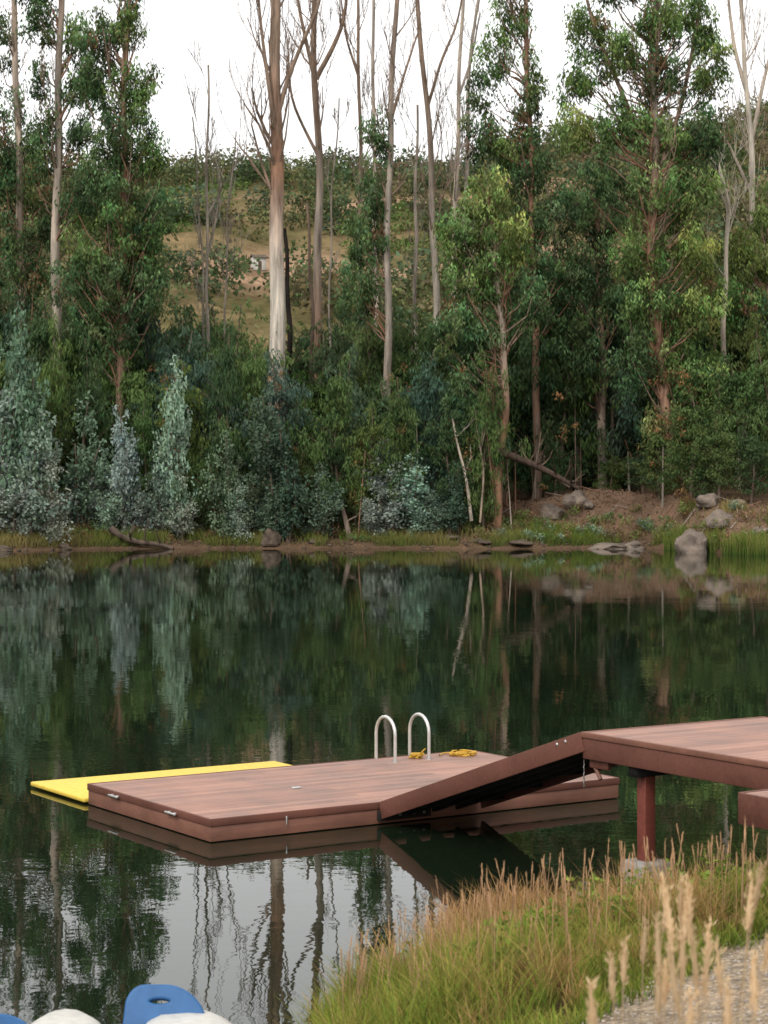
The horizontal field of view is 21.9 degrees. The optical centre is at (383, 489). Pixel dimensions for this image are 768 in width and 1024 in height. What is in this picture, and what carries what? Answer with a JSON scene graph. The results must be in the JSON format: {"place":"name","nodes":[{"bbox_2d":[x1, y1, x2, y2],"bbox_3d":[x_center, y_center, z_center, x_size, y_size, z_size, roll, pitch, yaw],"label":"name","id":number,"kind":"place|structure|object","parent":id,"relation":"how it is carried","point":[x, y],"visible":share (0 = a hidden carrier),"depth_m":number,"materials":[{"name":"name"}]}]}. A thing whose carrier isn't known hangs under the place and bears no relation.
{"place":"outdoors","nodes":[
{"label":"outdoors","id":0,"kind":"place"},
{"bbox_2d":[0,548,767,1023],"bbox_3d":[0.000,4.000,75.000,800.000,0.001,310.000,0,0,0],"label":"lake water","id":1,"kind":"structure","parent":0,"point":[112,662],"depth_m":35.24,"materials":[{"name":"green liquid"}]},
{"bbox_2d":[0,984,231,1023],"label":"pedal boat","id":2,"kind":"object","parent":1,"relation":"on","point":[182,1006],"visible":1,"depth_m":13.89,"materials":[{"name":"white plastic"}]},
{"bbox_2d":[31,761,291,802],"bbox_3d":[-2.700,3.950,27.026,3.780,0.060,1.720,0,0,-33],"label":"floating foam mat","id":3,"kind":"object","parent":1,"relation":"on","point":[74,788],"visible":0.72,"depth_m":27.09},
{"bbox_2d":[87,750,619,841],"bbox_3d":[-0.366,4.030,25.482,6.055,0.640,3.356,0,0,-33],"label":"floating dock","id":4,"kind":"object","parent":1,"relation":"on","point":[234,805],"visible":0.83,"depth_m":24.62,"materials":[{"name":"wood"}]},
{"bbox_2d":[379,732,617,818],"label":"gangway ramp","id":5,"kind":"structure","parent":4,"relation":"on","point":[551,764],"depth_m":22.45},
{"bbox_2d":[660,523,767,554],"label":"reeds","id":6,"kind":"object","parent":1,"relation":"in","point":[737,544],"visible":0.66,"depth_m":123.36,"materials":[{"name":"green plant"}]},
{"bbox_2d":[0,122,767,1023],"bbox_3d":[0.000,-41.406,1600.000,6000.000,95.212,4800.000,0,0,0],"label":"ground","id":7,"kind":"structure","parent":0,"point":[188,240],"depth_m":148.10,"materials":[{"name":"soil"}]},
{"bbox_2d":[0,382,41,535],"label":"silver eucalyptus sapling","id":8,"kind":"object","parent":7,"relation":"on","point":[5,416],"visible":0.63,"depth_m":132.02,"materials":[{"name":"green plant"}]},
{"bbox_2d":[0,466,43,536],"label":"silver eucalyptus sapling","id":9,"kind":"object","parent":7,"relation":"on","point":[19,503],"visible":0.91,"depth_m":131.13,"materials":[{"name":"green plant"}]},
{"bbox_2d":[0,300,50,528],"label":"silver eucalyptus sapling","id":10,"kind":"object","parent":7,"relation":"on","point":[15,355],"visible":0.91,"depth_m":132.22,"materials":[{"name":"green plant"}]},
{"bbox_2d":[0,0,68,328],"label":"eucalyptus tree","id":11,"kind":"object","parent":7,"relation":"on","point":[17,247],"visible":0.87,"depth_m":149.54,"materials":[{"name":"green plant"}]},
{"bbox_2d":[1,399,71,540],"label":"silver eucalyptus sapling","id":12,"kind":"object","parent":7,"relation":"on","point":[49,454],"visible":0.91,"depth_m":131.80,"materials":[{"name":"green plant"}]},
{"bbox_2d":[0,287,80,479],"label":"young eucalyptus tree","id":13,"kind":"object","parent":7,"relation":"on","point":[41,329],"visible":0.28,"depth_m":146.46,"materials":[{"name":"green plant"}]},
{"bbox_2d":[4,308,85,495],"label":"young eucalyptus tree","id":14,"kind":"object","parent":7,"relation":"on","point":[57,381],"visible":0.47,"depth_m":137.39,"materials":[{"name":"green plant"}]},
{"bbox_2d":[28,455,77,544],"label":"silver eucalyptus sapling","id":15,"kind":"object","parent":7,"relation":"on","point":[51,528],"visible":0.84,"depth_m":132.33,"materials":[{"name":"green plant"}]},
{"bbox_2d":[15,0,104,484],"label":"eucalyptus tree","id":16,"kind":"object","parent":7,"relation":"on","point":[39,140],"visible":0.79,"depth_m":146.75,"materials":[{"name":"green plant"}]},
{"bbox_2d":[41,330,129,519],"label":"young eucalyptus tree","id":17,"kind":"object","parent":7,"relation":"on","point":[80,396],"visible":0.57,"depth_m":137.83,"materials":[{"name":"green plant"}]},
{"bbox_2d":[55,390,116,527],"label":"silver eucalyptus sapling","id":18,"kind":"object","parent":7,"relation":"on","point":[78,472],"visible":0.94,"depth_m":135.99,"materials":[{"name":"green plant"}]},
{"bbox_2d":[87,462,133,532],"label":"silver eucalyptus sapling","id":19,"kind":"object","parent":7,"relation":"on","point":[110,518],"visible":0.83,"depth_m":135.79,"materials":[{"name":"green plant"}]},
{"bbox_2d":[65,290,161,463],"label":"young eucalyptus tree","id":20,"kind":"object","parent":7,"relation":"on","point":[108,366],"visible":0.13,"depth_m":146.72,"materials":[{"name":"green plant"}]},
{"bbox_2d":[47,0,186,465],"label":"eucalyptus tree","id":21,"kind":"object","parent":7,"relation":"on","point":[122,283],"visible":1,"depth_m":142.19,"materials":[{"name":"green plant"}]},
{"bbox_2d":[98,405,142,531],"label":"silver eucalyptus sapling","id":22,"kind":"object","parent":7,"relation":"on","point":[125,466],"visible":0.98,"depth_m":135.99,"materials":[{"name":"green plant"}]},
{"bbox_2d":[73,283,188,453],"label":"young eucalyptus tree","id":23,"kind":"object","parent":7,"relation":"on","point":[157,329],"visible":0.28,"depth_m":145.41,"materials":[{"name":"green plant"}]},
{"bbox_2d":[105,348,177,517],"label":"young eucalyptus tree","id":24,"kind":"object","parent":7,"relation":"on","point":[130,385],"visible":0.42,"depth_m":142.18,"materials":[{"name":"green plant"}]},
{"bbox_2d":[124,392,190,522],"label":"young eucalyptus tree","id":25,"kind":"object","parent":7,"relation":"on","point":[143,421],"visible":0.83,"depth_m":136.84,"materials":[{"name":"green plant"}]},
{"bbox_2d":[134,441,188,535],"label":"silver eucalyptus sapling","id":26,"kind":"object","parent":7,"relation":"on","point":[161,491],"visible":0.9,"depth_m":136.04,"materials":[{"name":"green plant"}]},
{"bbox_2d":[148,353,198,536],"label":"silver eucalyptus sapling","id":27,"kind":"object","parent":7,"relation":"on","point":[180,437],"visible":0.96,"depth_m":136.57,"materials":[{"name":"green plant"}]},
{"bbox_2d":[156,473,201,538],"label":"silver eucalyptus sapling","id":28,"kind":"object","parent":7,"relation":"on","point":[183,524],"visible":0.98,"depth_m":136.02,"materials":[{"name":"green plant"}]},
{"bbox_2d":[151,304,219,505],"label":"young eucalyptus tree","id":29,"kind":"object","parent":7,"relation":"on","point":[176,331],"visible":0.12,"depth_m":146.93,"materials":[{"name":"green plant"}]},
{"bbox_2d":[154,358,218,515],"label":"young eucalyptus tree","id":30,"kind":"object","parent":7,"relation":"on","point":[194,435],"visible":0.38,"depth_m":138.89,"materials":[{"name":"green plant"}]},
{"bbox_2d":[156,324,221,520],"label":"young eucalyptus tree","id":31,"kind":"object","parent":7,"relation":"on","point":[197,373],"visible":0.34,"depth_m":140.29,"materials":[{"name":"green plant"}]},
{"bbox_2d":[171,416,240,533],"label":"young eucalyptus tree","id":32,"kind":"object","parent":7,"relation":"on","point":[216,439],"visible":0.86,"depth_m":136.33,"materials":[{"name":"green plant"}]},
{"bbox_2d":[170,297,266,476],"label":"young eucalyptus tree","id":33,"kind":"object","parent":7,"relation":"on","point":[240,367],"visible":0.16,"depth_m":147.43,"materials":[{"name":"green plant"}]},
{"bbox_2d":[183,33,254,351],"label":"dead sapling","id":34,"kind":"object","parent":7,"relation":"on","point":[210,208],"visible":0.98,"depth_m":149.97,"materials":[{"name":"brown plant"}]},
{"bbox_2d":[183,315,255,518],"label":"young eucalyptus tree","id":35,"kind":"object","parent":7,"relation":"on","point":[227,362],"visible":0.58,"depth_m":139.17,"materials":[{"name":"green plant"}]},
{"bbox_2d":[198,427,253,539],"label":"silver eucalyptus sapling","id":36,"kind":"object","parent":7,"relation":"on","point":[226,483],"visible":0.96,"depth_m":135.84,"materials":[{"name":"green plant"}]},
{"bbox_2d":[203,332,290,524],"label":"young eucalyptus tree","id":37,"kind":"object","parent":7,"relation":"on","point":[254,371],"visible":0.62,"depth_m":139.09,"materials":[{"name":"green plant"}]},
{"bbox_2d":[225,384,299,530],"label":"silver eucalyptus sapling","id":38,"kind":"object","parent":7,"relation":"on","point":[265,449],"visible":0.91,"depth_m":135.88,"materials":[{"name":"green plant"}]},
{"bbox_2d":[215,0,320,429],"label":"dead eucalyptus tree","id":39,"kind":"object","parent":7,"relation":"on","point":[275,149],"visible":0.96,"depth_m":145.41,"materials":[{"name":"wood"}]},
{"bbox_2d":[227,348,324,526],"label":"young eucalyptus tree","id":40,"kind":"object","parent":7,"relation":"on","point":[287,395],"visible":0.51,"depth_m":138.77,"materials":[{"name":"green plant"}]},
{"bbox_2d":[269,420,314,542],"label":"silver eucalyptus sapling","id":41,"kind":"object","parent":7,"relation":"on","point":[296,490],"visible":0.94,"depth_m":135.86,"materials":[{"name":"green plant"}]},
{"bbox_2d":[285,393,334,523],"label":"young eucalyptus tree","id":42,"kind":"object","parent":7,"relation":"on","point":[305,448],"visible":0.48,"depth_m":139.09,"materials":[{"name":"green plant"}]},
{"bbox_2d":[280,0,349,381],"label":"dead eucalyptus tree","id":43,"kind":"object","parent":7,"relation":"on","point":[313,63],"visible":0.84,"depth_m":153.98,"materials":[{"name":"wood"}]},
{"bbox_2d":[301,462,347,537],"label":"silver eucalyptus sapling","id":44,"kind":"object","parent":7,"relation":"on","point":[318,520],"visible":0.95,"depth_m":136.66,"materials":[{"name":"green plant"}]},
{"bbox_2d":[302,429,352,535],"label":"young eucalyptus tree","id":45,"kind":"object","parent":7,"relation":"on","point":[332,478],"visible":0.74,"depth_m":137.67,"materials":[{"name":"green plant"}]},
{"bbox_2d":[282,350,379,526],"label":"young eucalyptus tree","id":46,"kind":"object","parent":7,"relation":"on","point":[336,412],"visible":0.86,"depth_m":137.80,"materials":[{"name":"green plant"}]},
{"bbox_2d":[294,316,381,473],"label":"young eucalyptus tree","id":47,"kind":"object","parent":7,"relation":"on","point":[333,356],"visible":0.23,"depth_m":146.10,"materials":[{"name":"green plant"}]},
{"bbox_2d":[299,343,410,506],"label":"young eucalyptus tree","id":48,"kind":"object","parent":7,"relation":"on","point":[360,403],"visible":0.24,"depth_m":142.73,"materials":[{"name":"green plant"}]},
{"bbox_2d":[312,292,405,459],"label":"young eucalyptus tree","id":49,"kind":"object","parent":7,"relation":"on","point":[371,339],"visible":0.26,"depth_m":150.60,"materials":[{"name":"green plant"}]},
{"bbox_2d":[325,0,401,385],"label":"dead eucalyptus tree","id":50,"kind":"object","parent":7,"relation":"on","point":[357,67],"visible":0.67,"depth_m":159.63,"materials":[{"name":"wood"}]},
{"bbox_2d":[350,0,383,328],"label":"dead eucalyptus tree","id":51,"kind":"object","parent":7,"relation":"on","point":[372,47],"visible":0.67,"depth_m":158.14,"materials":[{"name":"wood"}]},
{"bbox_2d":[345,401,391,530],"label":"young eucalyptus tree","id":52,"kind":"object","parent":7,"relation":"on","point":[371,434],"visible":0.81,"depth_m":138.00,"materials":[{"name":"green plant"}]},
{"bbox_2d":[353,482,398,540],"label":"silver eucalyptus sapling","id":53,"kind":"object","parent":7,"relation":"on","point":[373,524],"visible":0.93,"depth_m":136.44,"materials":[{"name":"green plant"}]},
{"bbox_2d":[328,0,434,416],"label":"dead eucalyptus tree","id":54,"kind":"object","parent":7,"relation":"on","point":[374,204],"visible":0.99,"depth_m":145.82,"materials":[{"name":"brown plant"}]},
{"bbox_2d":[339,372,424,521],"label":"young eucalyptus tree","id":55,"kind":"object","parent":7,"relation":"on","point":[399,410],"visible":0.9,"depth_m":137.22,"materials":[{"name":"green plant"}]},
{"bbox_2d":[0,95,767,374],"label":"hillside trees","id":56,"kind":"object","parent":7,"relation":"on","point":[298,289],"visible":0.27,"depth_m":332.44,"materials":[{"name":"green plant"}]},
{"bbox_2d":[0,495,767,548],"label":"shore grass","id":57,"kind":"structure","parent":7,"relation":"on","point":[100,537],"depth_m":135.66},
{"bbox_2d":[0,363,767,546],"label":"shore brush","id":58,"kind":"object","parent":7,"relation":"on","point":[649,524],"visible":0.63,"depth_m":136.60,"materials":[{"name":"green plant"}]},
{"bbox_2d":[1,487,767,548],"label":"leaf litter","id":59,"kind":"object","parent":7,"relation":"on","point":[602,489],"visible":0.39,"depth_m":138.48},
{"bbox_2d":[9,381,766,536],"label":"understory stems","id":60,"kind":"object","parent":7,"relation":"on","point":[534,484],"visible":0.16,"depth_m":140.80,"materials":[{"name":"brown plant"}]},
{"bbox_2d":[355,436,421,535],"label":"silver eucalyptus sapling","id":61,"kind":"object","parent":7,"relation":"on","point":[391,522],"visible":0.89,"depth_m":136.73,"materials":[{"name":"green plant"}]},
{"bbox_2d":[332,302,446,460],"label":"young eucalyptus tree","id":62,"kind":"object","parent":7,"relation":"on","point":[413,359],"visible":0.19,"depth_m":148.16,"materials":[{"name":"green plant"}]},
{"bbox_2d":[349,296,432,477],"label":"young eucalyptus tree","id":63,"kind":"object","parent":7,"relation":"on","point":[401,351],"visible":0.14,"depth_m":151.06,"materials":[{"name":"green plant"}]},
{"bbox_2d":[382,452,442,535],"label":"silver eucalyptus sapling","id":64,"kind":"object","parent":7,"relation":"on","point":[413,482],"visible":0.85,"depth_m":136.33,"materials":[{"name":"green plant"}]},
{"bbox_2d":[387,70,440,364],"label":"dead eucalyptus tree","id":65,"kind":"object","parent":7,"relation":"on","point":[416,252],"visible":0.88,"depth_m":164.95,"materials":[{"name":"wood"}]},
{"bbox_2d":[63,149,767,256],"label":"vineyard rows","id":66,"kind":"object","parent":7,"relation":"on","point":[402,206],"visible":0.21,"depth_m":340.29,"materials":[{"name":"green plant"}]},
{"bbox_2d":[372,351,470,520],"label":"young eucalyptus tree","id":67,"kind":"object","parent":7,"relation":"on","point":[421,392],"visible":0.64,"depth_m":138.82,"materials":[{"name":"green plant"}]},
{"bbox_2d":[412,488,456,535],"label":"silver eucalyptus sapling","id":68,"kind":"object","parent":7,"relation":"on","point":[430,508],"visible":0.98,"depth_m":136.17,"materials":[{"name":"green plant"}]},
{"bbox_2d":[413,396,481,528],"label":"young eucalyptus tree","id":69,"kind":"object","parent":7,"relation":"on","point":[445,431],"visible":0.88,"depth_m":137.22,"materials":[{"name":"green plant"}]},
{"bbox_2d":[411,0,486,371],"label":"dead eucalyptus tree","id":70,"kind":"object","parent":7,"relation":"on","point":[431,216],"visible":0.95,"depth_m":151.76,"materials":[{"name":"wood"}]},
{"bbox_2d":[433,460,472,534],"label":"silver eucalyptus sapling","id":71,"kind":"object","parent":7,"relation":"on","point":[453,522],"visible":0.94,"depth_m":136.47,"materials":[{"name":"green plant"}]},
{"bbox_2d":[429,0,486,327],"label":"dead eucalyptus tree","id":72,"kind":"object","parent":7,"relation":"on","point":[459,142],"visible":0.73,"depth_m":161.97,"materials":[{"name":"wood"}]},
{"bbox_2d":[444,0,485,310],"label":"dead eucalyptus tree","id":73,"kind":"object","parent":7,"relation":"on","point":[466,172],"visible":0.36,"depth_m":168.03,"materials":[{"name":"wood"}]},
{"bbox_2d":[441,344,530,530],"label":"young eucalyptus tree","id":74,"kind":"object","parent":7,"relation":"on","point":[486,419],"visible":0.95,"depth_m":137.44,"materials":[{"name":"green plant"}]},
{"bbox_2d":[423,165,553,531],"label":"eucalyptus tree","id":75,"kind":"object","parent":7,"relation":"on","point":[486,206],"visible":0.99,"depth_m":138.08,"materials":[{"name":"green plant"}]},
{"bbox_2d":[476,291,551,501],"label":"young eucalyptus tree","id":76,"kind":"object","parent":7,"relation":"on","point":[515,360],"visible":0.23,"depth_m":149.17,"materials":[{"name":"green plant"}]},
{"bbox_2d":[269,839,767,1023],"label":"bank grass","id":77,"kind":"structure","parent":7,"relation":"on","point":[463,995],"depth_m":13.27,"materials":[{"name":"plant"}]},
{"bbox_2d":[457,0,585,498],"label":"eucalyptus tree","id":78,"kind":"object","parent":7,"relation":"on","point":[501,147],"visible":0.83,"depth_m":146.66,"materials":[{"name":"green plant"}]},
{"bbox_2d":[494,443,578,489],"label":"fallen branch","id":79,"kind":"object","parent":7,"relation":"on","point":[536,465],"visible":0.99,"depth_m":137.81,"materials":[{"name":"wood"}]},
{"bbox_2d":[340,818,767,1022],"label":"grass seed heads","id":80,"kind":"object","parent":7,"relation":"on","point":[489,914],"depth_m":14.28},
{"bbox_2d":[498,314,609,497],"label":"young eucalyptus tree","id":81,"kind":"object","parent":7,"relation":"on","point":[524,351],"visible":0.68,"depth_m":147.38,"materials":[{"name":"green plant"}]},
{"bbox_2d":[528,444,590,495],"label":"young eucalyptus tree","id":82,"kind":"object","parent":7,"relation":"on","point":[560,466],"visible":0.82,"depth_m":144.75,"materials":[{"name":"green plant"}]},
{"bbox_2d":[527,288,616,493],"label":"young eucalyptus tree","id":83,"kind":"object","parent":7,"relation":"on","point":[568,394],"visible":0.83,"depth_m":146.96,"materials":[{"name":"green plant"}]},
{"bbox_2d":[526,284,618,488],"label":"young eucalyptus tree","id":84,"kind":"object","parent":7,"relation":"on","point":[586,446],"visible":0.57,"depth_m":147.52,"materials":[{"name":"green plant"}]},
{"bbox_2d":[530,101,635,489],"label":"eucalyptus tree","id":85,"kind":"object","parent":7,"relation":"on","point":[594,288],"visible":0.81,"depth_m":147.50,"materials":[{"name":"green plant"}]},
{"bbox_2d":[398,849,767,998],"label":"grass clumps","id":86,"kind":"object","parent":7,"relation":"on","point":[617,903],"visible":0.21,"depth_m":14.59,"materials":[{"name":"green plant"}]},
{"bbox_2d":[563,256,678,485],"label":"young eucalyptus tree","id":87,"kind":"object","parent":7,"relation":"on","point":[613,443],"visible":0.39,"depth_m":148.09,"materials":[{"name":"green plant"}]},
{"bbox_2d":[548,0,736,493],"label":"eucalyptus tree","id":88,"kind":"object","parent":7,"relation":"on","point":[654,25],"visible":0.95,"depth_m":139.52,"materials":[{"name":"green plant"}]},
{"bbox_2d":[605,425,687,499],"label":"young eucalyptus tree","id":89,"kind":"object","parent":7,"relation":"on","point":[653,467],"visible":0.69,"depth_m":138.88,"materials":[{"name":"green plant"}]},
{"bbox_2d":[566,925,767,1023],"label":"gravel","id":90,"kind":"structure","parent":7,"relation":"on","point":[712,977],"depth_m":12.12,"materials":[{"name":"gravel"}]},
{"bbox_2d":[581,716,767,887],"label":"fixed pier","id":91,"kind":"structure","parent":7,"relation":"on","point":[734,752],"depth_m":19.93,"materials":[{"name":"wood"}]},
{"bbox_2d":[585,859,767,1023],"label":"dry grass stalks","id":92,"kind":"object","parent":7,"relation":"on","point":[685,920],"visible":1,"depth_m":7.13,"materials":[{"name":"plant"}]},
{"bbox_2d":[640,386,732,499],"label":"young eucalyptus tree","id":93,"kind":"object","parent":7,"relation":"on","point":[690,413],"visible":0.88,"depth_m":133.94,"materials":[{"name":"green plant"}]},
{"bbox_2d":[682,418,749,501],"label":"young eucalyptus tree","id":94,"kind":"object","parent":7,"relation":"on","point":[715,454],"visible":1,"depth_m":130.79,"materials":[{"name":"green plant"}]},
{"bbox_2d":[673,99,759,471],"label":"dead eucalyptus tree","id":95,"kind":"object","parent":7,"relation":"on","point":[725,274],"visible":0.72,"depth_m":143.98,"materials":[{"name":"grey plant"}]},
{"bbox_2d":[695,0,767,441],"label":"dead eucalyptus tree","id":96,"kind":"object","parent":7,"relation":"on","point":[744,76],"visible":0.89,"depth_m":149.96,"materials":[{"name":"beige plant"}]},
{"bbox_2d":[705,353,767,487],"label":"young eucalyptus tree","id":97,"kind":"object","parent":7,"relation":"on","point":[732,382],"visible":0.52,"depth_m":136.30,"materials":[{"name":"green plant"}]},
{"bbox_2d":[708,69,767,367],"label":"eucalyptus tree","id":98,"kind":"object","parent":7,"relation":"on","point":[744,255],"visible":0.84,"depth_m":145.56,"materials":[{"name":"green plant"}]},
{"bbox_2d":[712,312,767,465],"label":"young eucalyptus tree","id":99,"kind":"object","parent":7,"relation":"on","point":[738,344],"visible":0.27,"depth_m":143.00,"materials":[{"name":"green plant"}]},
{"bbox_2d":[716,339,767,481],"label":"young eucalyptus tree","id":100,"kind":"object","parent":7,"relation":"on","point":[761,371],"visible":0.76,"depth_m":135.04,"materials":[{"name":"green plant"}]},
{"bbox_2d":[727,425,767,504],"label":"young eucalyptus tree","id":101,"kind":"object","parent":7,"relation":"on","point":[751,449],"visible":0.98,"depth_m":130.72,"materials":[{"name":"green plant"}]},
{"bbox_2d":[738,789,767,829],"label":"step platform","id":102,"kind":"structure","parent":7,"relation":"on","point":[753,806],"depth_m":17.30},
{"bbox_2d":[0,0,767,173],"label":"sky","id":103,"kind":"structure","parent":0,"point":[218,23],"materials":[{"name":"white"}]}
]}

